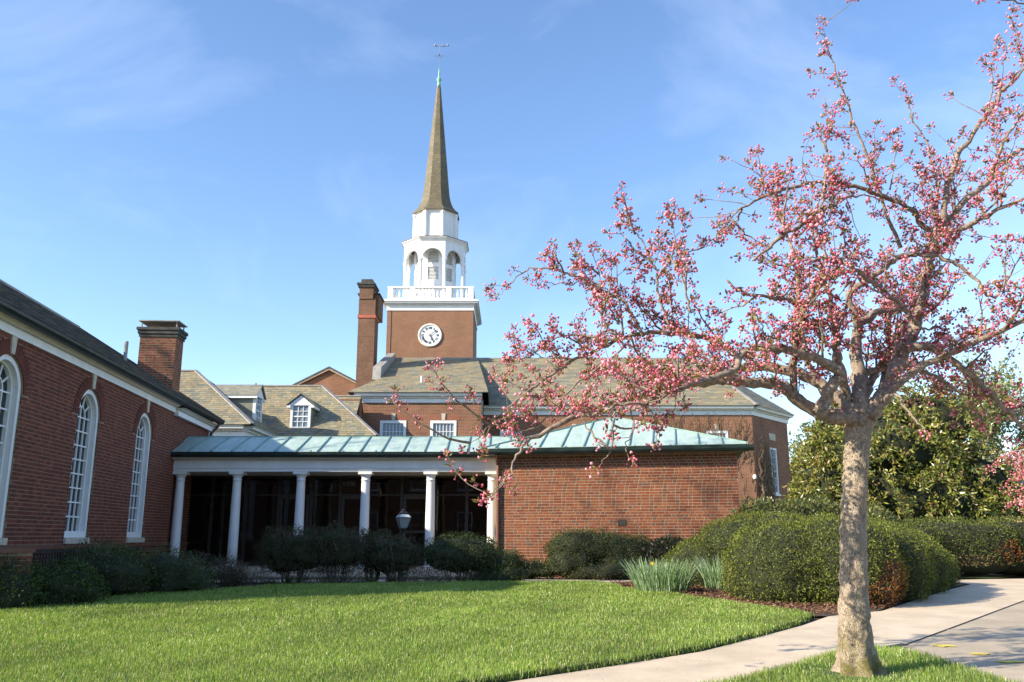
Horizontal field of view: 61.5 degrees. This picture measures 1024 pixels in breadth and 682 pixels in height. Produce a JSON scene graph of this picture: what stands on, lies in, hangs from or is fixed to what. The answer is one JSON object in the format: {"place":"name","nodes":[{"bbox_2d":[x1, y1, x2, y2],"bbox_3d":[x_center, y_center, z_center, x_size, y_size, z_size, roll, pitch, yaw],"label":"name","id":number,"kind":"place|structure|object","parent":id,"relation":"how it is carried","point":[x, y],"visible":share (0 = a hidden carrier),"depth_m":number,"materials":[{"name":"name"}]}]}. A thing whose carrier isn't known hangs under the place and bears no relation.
{"place":"outdoors","nodes":[
{"label":"outdoors","id":0,"kind":"place"},
{"bbox_2d":[0,579,814,681],"bbox_3d":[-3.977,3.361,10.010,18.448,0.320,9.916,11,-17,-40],"label":"lawn","id":1,"kind":"structure","parent":0,"point":[546,673],"depth_m":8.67,"materials":[{"name":"green plant"}]},
{"bbox_2d":[0,553,111,609],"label":"evergreen bush","id":2,"kind":"object","parent":1,"relation":"on","point":[57,584],"visible":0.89,"depth_m":12.59,"materials":[{"name":"green plant"}]},
{"bbox_2d":[37,536,218,596],"bbox_3d":[-6.660,4.016,15.068,3.096,1.189,2.808,0,-13,0],"label":"azalea bush","id":3,"kind":"object","parent":1,"relation":"on","point":[125,572],"visible":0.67,"depth_m":14.52,"materials":[{"name":"green plant"}]},
{"bbox_2d":[215,580,631,581],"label":"walk","id":4,"kind":"structure","parent":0,"point":[453,580],"depth_m":18.84,"materials":[{"name":"concrete"}]},
{"bbox_2d":[395,509,411,580],"bbox_3d":[-2.410,4.501,18.974,0.309,1.570,0.309,5,-14,-19],"label":"lamp post","id":5,"kind":"object","parent":4,"relation":"on","point":[403,513],"visible":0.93,"depth_m":19.02,"materials":[{"name":"metal"}]},
{"bbox_2d":[0,0,1023,461],"label":"sky","id":6,"kind":"structure","parent":0,"point":[232,171],"materials":[{"name":"blue"}]},
{"bbox_2d":[203,576,1023,626],"bbox_3d":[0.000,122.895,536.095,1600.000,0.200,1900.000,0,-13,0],"label":"ground","id":7,"kind":"structure","parent":0,"point":[812,619],"depth_m":19.94,"materials":[{"name":"soil"}]},
{"bbox_2d":[0,548,35,573],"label":"low brick wall","id":8,"kind":"structure","parent":7,"relation":"on","point":[26,553],"depth_m":12.39,"materials":[{"name":"red brick"}]},
{"bbox_2d":[32,547,140,569],"bbox_3d":[-7.485,4.058,15.245,0.035,0.740,5.270,1,-13,-5],"label":"picket railing","id":9,"kind":"object","parent":7,"relation":"on","point":[53,551],"visible":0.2,"depth_m":13.83,"materials":[{"name":"metal"}]},
{"bbox_2d":[0,279,224,573],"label":"brick hall","id":10,"kind":"structure","parent":7,"relation":"on","point":[95,432],"depth_m":17.09,"materials":[{"name":"brick"}]},
{"bbox_2d":[0,354,20,537],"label":"window","id":11,"kind":"structure","parent":10,"relation":"in","point":[10,381],"depth_m":13.85,"materials":[{"name":"white paint"}]},
{"bbox_2d":[64,390,97,537],"bbox_3d":[-8.405,2.340,16.618,0.210,2.839,1.100,1,-13,-5],"label":"window","id":12,"kind":"structure","parent":10,"relation":"in","point":[87,419],"depth_m":16.90,"materials":[{"name":"white paint"}]},
{"bbox_2d":[126,413,150,536],"bbox_3d":[-8.693,3.069,19.824,0.210,2.839,1.100,1,-13,-5],"label":"window","id":13,"kind":"structure","parent":10,"relation":"in","point":[142,446],"depth_m":20.15,"materials":[{"name":"white paint"}]},
{"bbox_2d":[157,548,255,587],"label":"azalea bush","id":14,"kind":"object","parent":7,"relation":"on","point":[228,573],"visible":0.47,"depth_m":16.51,"materials":[{"name":"green plant"}]},
{"bbox_2d":[249,520,376,584],"bbox_3d":[-4.010,4.340,17.588,2.557,1.348,1.383,0,-13,0],"label":"clipped azalea","id":15,"kind":"object","parent":7,"relation":"on","point":[300,553],"visible":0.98,"depth_m":17.36,"materials":[{"name":"green plant"}]},
{"bbox_2d":[255,383,379,435],"bbox_3d":[-9.148,5.840,37.506,7.703,7.730,7.465,0,-13,0],"label":"dormered brick link","id":16,"kind":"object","parent":7,"relation":"on","point":[305,410],"visible":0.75,"depth_m":35.33,"materials":[{"name":"grey stone"}]},
{"bbox_2d":[169,436,519,577],"bbox_3d":[-4.385,4.790,24.369,9.330,3.955,6.350,0,-13,0],"label":"columned porch","id":17,"kind":"object","parent":7,"relation":"on","point":[255,486],"visible":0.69,"depth_m":23.54,"materials":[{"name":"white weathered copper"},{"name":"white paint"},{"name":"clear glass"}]},
{"bbox_2d":[279,496,309,535],"bbox_3d":[-6.000,5.185,23.590,0.800,1.840,0.074,0,-13,0],"label":"door","id":18,"kind":"structure","parent":17,"relation":"in","point":[282,498],"depth_m":23.72,"materials":[{"name":"brown metal"}]},
{"bbox_2d":[341,496,360,564],"bbox_3d":[-4.350,5.191,23.614,0.700,1.840,0.025,0,-13,0],"label":"door","id":19,"kind":"structure","parent":17,"relation":"in","point":[343,497],"depth_m":23.74,"materials":[{"name":"brown metal"}]},
{"bbox_2d":[403,496,425,564],"bbox_3d":[-2.600,5.191,23.614,0.800,1.840,0.025,0,-13,0],"label":"door","id":20,"kind":"structure","parent":17,"relation":"in","point":[405,497],"depth_m":23.74,"materials":[{"name":"brown metal"}]},
{"bbox_2d":[229,560,480,586],"bbox_3d":[-3.098,4.662,17.181,4.963,0.555,0.856,3,-13,-12],"label":"ground bush","id":21,"kind":"object","parent":7,"relation":"on","point":[249,580],"visible":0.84,"depth_m":17.14,"materials":[{"name":"green plant"}]},
{"bbox_2d":[356,526,425,582],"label":"clipped azalea","id":22,"kind":"object","parent":7,"relation":"on","point":[395,556],"visible":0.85,"depth_m":17.60,"materials":[{"name":"green plant"}]},
{"bbox_2d":[419,531,510,581],"bbox_3d":[-1.006,4.540,18.020,1.970,1.145,1.306,0,-13,0],"label":"clipped azalea","id":23,"kind":"object","parent":7,"relation":"on","point":[462,554],"visible":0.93,"depth_m":17.77,"materials":[{"name":"green plant"}]},
{"bbox_2d":[469,547,553,581],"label":"ground bush","id":24,"kind":"object","parent":7,"relation":"on","point":[518,568],"visible":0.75,"depth_m":19.48,"materials":[{"name":"green plant"}]},
{"bbox_2d":[347,279,793,510],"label":"brick church","id":25,"kind":"structure","parent":7,"relation":"on","point":[375,380],"depth_m":42.08,"materials":[{"name":"red brick"}]},
{"bbox_2d":[380,420,406,435],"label":"window","id":26,"kind":"structure","parent":25,"relation":"in","point":[387,427],"depth_m":40.13,"materials":[{"name":"white paint"}]},
{"bbox_2d":[383,44,481,392],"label":"clock tower","id":27,"kind":"structure","parent":25,"relation":"on","point":[432,316],"depth_m":52.12,"materials":[{"name":"brick"}]},
{"bbox_2d":[430,420,456,435],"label":"window","id":28,"kind":"structure","parent":25,"relation":"in","point":[444,427],"depth_m":40.13,"materials":[{"name":"white paint"}]},
{"bbox_2d":[500,431,521,435],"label":"window","id":29,"kind":"structure","parent":25,"relation":"in","point":[501,433],"depth_m":41.53,"materials":[{"name":"white paint"}]},
{"bbox_2d":[706,431,727,437],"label":"window","id":30,"kind":"structure","parent":25,"relation":"in","point":[719,432],"depth_m":41.53,"materials":[{"name":"white paint"}]},
{"bbox_2d":[667,411,775,508],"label":"bare vine","id":31,"kind":"object","parent":25,"relation":"attached to","point":[767,476],"visible":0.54,"depth_m":41.56,"materials":[{"name":"brown plant"}]},
{"bbox_2d":[769,447,780,495],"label":"window","id":32,"kind":"structure","parent":25,"relation":"in","point":[773,452],"depth_m":42.97,"materials":[{"name":"white paint"}]},
{"bbox_2d":[542,526,653,579],"bbox_3d":[2.054,4.894,19.812,2.748,1.283,1.958,0,-13,0],"label":"shrub","id":33,"kind":"object","parent":7,"relation":"on","point":[587,555],"visible":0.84,"depth_m":19.54,"materials":[{"name":"green plant"}]},
{"bbox_2d":[477,417,753,577],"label":"brick pavilion","id":34,"kind":"structure","parent":7,"relation":"on","point":[682,483],"depth_m":21.00,"materials":[{"name":"red brick"}]},
{"bbox_2d":[641,534,685,569],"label":"shrub","id":35,"kind":"object","parent":7,"relation":"on","point":[659,548],"visible":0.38,"depth_m":19.22,"materials":[{"name":"green plant"}]},
{"bbox_2d":[610,580,965,615],"bbox_3d":[4.938,4.814,16.711,5.935,0.110,9.478,-10,-16,36],"label":"mulch bed","id":36,"kind":"object","parent":7,"relation":"on","point":[826,613],"visible":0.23,"depth_m":12.66,"materials":[{"name":"brown wood"}]},
{"bbox_2d":[619,555,702,593],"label":"daffodil clump","id":37,"kind":"object","parent":36,"relation":"on","point":[672,579],"visible":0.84,"depth_m":14.75,"materials":[{"name":"green plant"}]},
{"bbox_2d":[692,555,728,589],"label":"daffodil clump","id":38,"kind":"object","parent":36,"relation":"on","point":[713,581],"visible":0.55,"depth_m":15.57,"materials":[{"name":"green plant"}]},
{"bbox_2d":[660,509,814,588],"bbox_3d":[4.753,4.235,16.790,3.724,1.914,2.340,0,-13,0],"label":"yew hedge","id":39,"kind":"object","parent":36,"relation":"on","point":[713,540],"visible":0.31,"depth_m":16.43,"materials":[{"name":"green plant"}]},
{"bbox_2d":[719,508,963,607],"bbox_3d":[6.343,3.906,15.231,6.972,1.785,2.942,12,-17,-42],"label":"yew hedge","id":40,"kind":"object","parent":36,"relation":"on","point":[799,559],"visible":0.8,"depth_m":13.19,"materials":[{"name":"green plant"}]},
{"bbox_2d":[724,495,898,524],"bbox_3d":[7.099,4.618,20.279,4.350,1.992,1.614,2,-13,-8],"label":"rhododendron","id":41,"kind":"object","parent":7,"relation":"on","point":[794,506],"visible":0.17,"depth_m":20.20,"materials":[{"name":"green plant"}]},
{"bbox_2d":[891,514,1023,576],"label":"clipped hedge","id":42,"kind":"object","parent":7,"relation":"on","point":[983,547],"visible":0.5,"depth_m":20.43,"materials":[{"name":"green plant"}]},
{"bbox_2d":[985,435,1023,512],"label":"cherry tree","id":43,"kind":"object","parent":7,"relation":"on","point":[1019,474],"visible":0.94,"depth_m":18.74,"materials":[{"name":"pink plant"}]},
{"bbox_2d":[511,579,1023,681],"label":"path","id":44,"kind":"structure","parent":0,"point":[934,614],"depth_m":9.40,"materials":[{"name":"concrete"}]},
{"bbox_2d":[279,609,1014,679],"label":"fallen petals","id":45,"kind":"object","parent":44,"relation":"on","point":[672,654],"visible":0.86,"depth_m":8.97,"materials":[{"name":"pink plant"}]},
{"bbox_2d":[738,650,999,681],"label":"grass strip","id":46,"kind":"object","parent":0,"point":[838,673],"depth_m":7.26,"materials":[{"name":"green plant"}]},
{"bbox_2d":[385,0,1023,677],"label":"cherry tree","id":47,"kind":"object","parent":46,"relation":"on","point":[857,412],"visible":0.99,"depth_m":7.72,"materials":[{"name":"pink plant"}]},
{"bbox_2d":[695,642,1020,681],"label":"grass","id":48,"kind":"structure","parent":46,"relation":"on","point":[898,652],"depth_m":7.23,"materials":[{"name":"green plant"}]},
{"bbox_2d":[894,601,1023,681],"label":"driveway","id":49,"kind":"structure","parent":0,"point":[998,647],"depth_m":9.13,"materials":[{"name":"grey concrete"}]},
{"bbox_2d":[957,574,1021,577],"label":"verge","id":50,"kind":"structure","parent":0,"point":[988,576],"depth_m":20.73,"materials":[{"name":"green plant"}]},
{"bbox_2d":[788,420,819,473],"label":"budding tree","id":51,"kind":"object","parent":50,"relation":"on","point":[799,436],"visible":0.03,"depth_m":60.71,"materials":[{"name":"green plant"}]},
{"bbox_2d":[782,373,1023,522],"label":"magnolia tree","id":52,"kind":"object","parent":50,"relation":"on","point":[941,472],"visible":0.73,"depth_m":25.55,"materials":[{"name":"green plant"}]},
{"bbox_2d":[941,340,1023,459],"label":"budding tree","id":53,"kind":"object","parent":50,"relation":"on","point":[987,405],"visible":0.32,"depth_m":60.45,"materials":[{"name":"pink plant"}]},
{"bbox_2d":[974,446,1017,469],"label":"budding tree","id":54,"kind":"object","parent":50,"relation":"on","point":[983,457],"depth_m":46.33,"materials":[{"name":"green plant"}]},
{"bbox_2d":[981,441,1023,472],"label":"budding tree","id":55,"kind":"object","parent":50,"relation":"on","point":[1007,456],"depth_m":51.03,"materials":[{"name":"green plant"}]},
{"bbox_2d":[1004,408,1023,462],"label":"budding tree","id":56,"kind":"object","parent":50,"relation":"on","point":[1019,435],"visible":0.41,"depth_m":64.61,"materials":[{"name":"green plant"}]},
{"label":"back yard","id":57,"kind":"structure","parent":0,"visible":0},
{"bbox_2d":[179,370,277,435],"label":"hipped brick wing","id":58,"kind":"structure","parent":57,"relation":"on","point":[237,408],"depth_m":32.90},
{"bbox_2d":[292,366,355,394],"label":"brick gable","id":59,"kind":"structure","parent":57,"relation":"on","point":[334,381],"depth_m":56.77,"materials":[{"name":"red brick"}]}
]}

